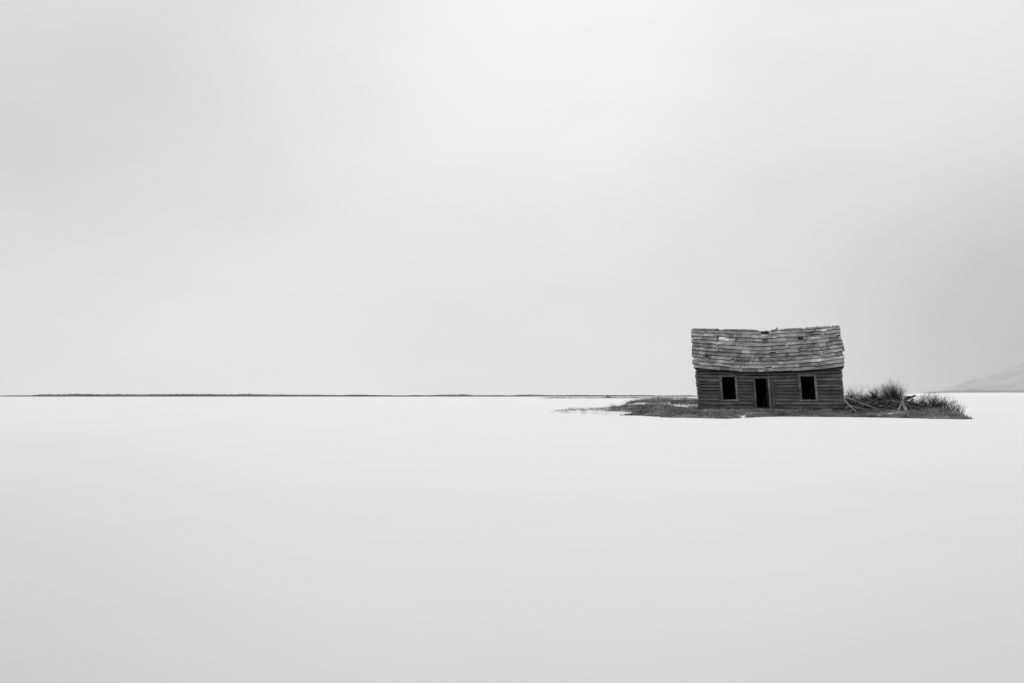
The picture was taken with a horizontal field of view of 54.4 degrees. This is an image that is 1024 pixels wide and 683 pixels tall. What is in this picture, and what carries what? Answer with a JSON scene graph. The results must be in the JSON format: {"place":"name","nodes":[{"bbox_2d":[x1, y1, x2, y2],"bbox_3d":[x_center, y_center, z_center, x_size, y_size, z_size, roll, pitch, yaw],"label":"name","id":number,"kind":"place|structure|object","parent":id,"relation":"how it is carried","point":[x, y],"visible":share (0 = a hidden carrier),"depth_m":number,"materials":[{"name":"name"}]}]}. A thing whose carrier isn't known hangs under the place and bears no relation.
{"place":"outdoors","nodes":[
{"label":"outdoors","id":0,"kind":"place"},
{"bbox_2d":[0,396,1023,682],"bbox_3d":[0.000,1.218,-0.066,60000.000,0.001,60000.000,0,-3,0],"label":"snow ground","id":1,"kind":"structure","parent":0,"point":[338,540],"depth_m":8.21,"materials":[{"name":"white snow"}]},
{"bbox_2d":[0,394,937,396],"bbox_3d":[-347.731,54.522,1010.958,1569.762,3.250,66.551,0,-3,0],"label":"distant shore scrub","id":2,"kind":"object","parent":1,"relation":"on","point":[174,395],"visible":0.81,"depth_m":1005.00,"materials":[{"name":"grey plant"}]},
{"bbox_2d":[549,396,687,397],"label":"distant reed line","id":3,"kind":"object","parent":1,"relation":"on","point":[619,397],"visible":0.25,"depth_m":426.89,"materials":[{"name":"grey plant"}]},
{"bbox_2d":[930,389,1023,392],"bbox_3d":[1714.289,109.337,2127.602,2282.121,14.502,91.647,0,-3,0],"label":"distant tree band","id":4,"kind":"object","parent":1,"relation":"on","point":[987,391],"visible":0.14,"depth_m":2116.48,"materials":[{"name":"grey plant"}]},
{"bbox_2d":[0,393,1023,395],"bbox_3d":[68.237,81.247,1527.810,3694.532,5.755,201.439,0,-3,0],"label":"distant snow bank","id":5,"kind":"structure","parent":0,"point":[977,394],"depth_m":1495.62,"materials":[{"name":"white snow"}]},
{"bbox_2d":[0,0,1023,394],"label":"sky","id":6,"kind":"structure","parent":0,"point":[286,197],"materials":[{"name":"white"}]},
{"bbox_2d":[552,402,971,418],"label":"small island","id":7,"kind":"structure","parent":0,"point":[763,413],"depth_m":57.11,"materials":[{"name":"soil"}]},
{"bbox_2d":[691,325,844,409],"bbox_3d":[15.930,1.718,62.483,9.195,5.329,5.960,-1,-3,14],"label":"abandoned log cabin","id":8,"kind":"object","parent":7,"relation":"on","point":[789,368],"visible":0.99,"depth_m":60.65,"materials":[{"name":"grey wood"}]},
{"bbox_2d":[719,374,818,409],"bbox_3d":[15.418,3.094,59.972,5.820,2.273,0.240,-1,-3,14],"label":"window and door frames","id":9,"kind":"structure","parent":8,"relation":"in","point":[770,384],"depth_m":59.90,"materials":[{"name":"grey wood"}]},
{"bbox_2d":[843,387,855,403],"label":"dead bush","id":10,"kind":"object","parent":7,"relation":"on","point":[850,395],"visible":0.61,"depth_m":65.86,"materials":[{"name":"grey plant"}]},
{"bbox_2d":[848,382,868,401],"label":"dead bush","id":11,"kind":"object","parent":7,"relation":"on","point":[857,394],"visible":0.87,"depth_m":65.91,"materials":[{"name":"grey plant"}]},
{"bbox_2d":[851,390,876,402],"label":"dead bush","id":12,"kind":"object","parent":7,"relation":"on","point":[872,397],"visible":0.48,"depth_m":65.78,"materials":[{"name":"grey plant"}]},
{"bbox_2d":[864,383,879,399],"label":"dead bush","id":13,"kind":"object","parent":7,"relation":"on","point":[872,392],"visible":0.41,"depth_m":66.41,"materials":[{"name":"grey plant"}]},
{"bbox_2d":[875,376,909,399],"bbox_3d":[24.362,3.135,63.928,2.517,2.258,2.395,3,-4,-40],"label":"dead bush","id":14,"kind":"object","parent":7,"relation":"on","point":[895,393],"visible":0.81,"depth_m":63.70,"materials":[{"name":"grey plant"}]},
{"bbox_2d":[843,391,944,413],"bbox_3d":[22.584,3.640,59.300,6.020,1.360,7.110,-1,-3,22],"label":"driftwood pile","id":15,"kind":"object","parent":7,"relation":"on","point":[899,404],"visible":0.91,"depth_m":58.05,"materials":[{"name":"grey wood"}]},
{"bbox_2d":[913,387,949,407],"bbox_3d":[25.622,3.522,60.947,2.490,1.503,2.216,2,-4,-39],"label":"dead bush","id":16,"kind":"object","parent":7,"relation":"on","point":[932,401],"visible":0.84,"depth_m":60.65,"materials":[{"name":"grey plant"}]},
{"bbox_2d":[931,395,962,410],"bbox_3d":[26.030,3.733,59.855,1.883,1.227,2.076,0,-3,0],"label":"dead bush","id":17,"kind":"object","parent":7,"relation":"on","point":[947,405],"visible":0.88,"depth_m":59.73,"materials":[{"name":"grey plant"}]},
{"bbox_2d":[553,395,973,418],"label":"dead grass","id":18,"kind":"structure","parent":0,"point":[657,405],"depth_m":58.45,"materials":[{"name":"grey plant"}]},
{"bbox_2d":[928,361,1023,392],"bbox_3d":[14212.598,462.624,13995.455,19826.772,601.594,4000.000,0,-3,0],"label":"distant mountains","id":19,"kind":"structure","parent":0,"point":[1010,377],"depth_m":13194.95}
]}

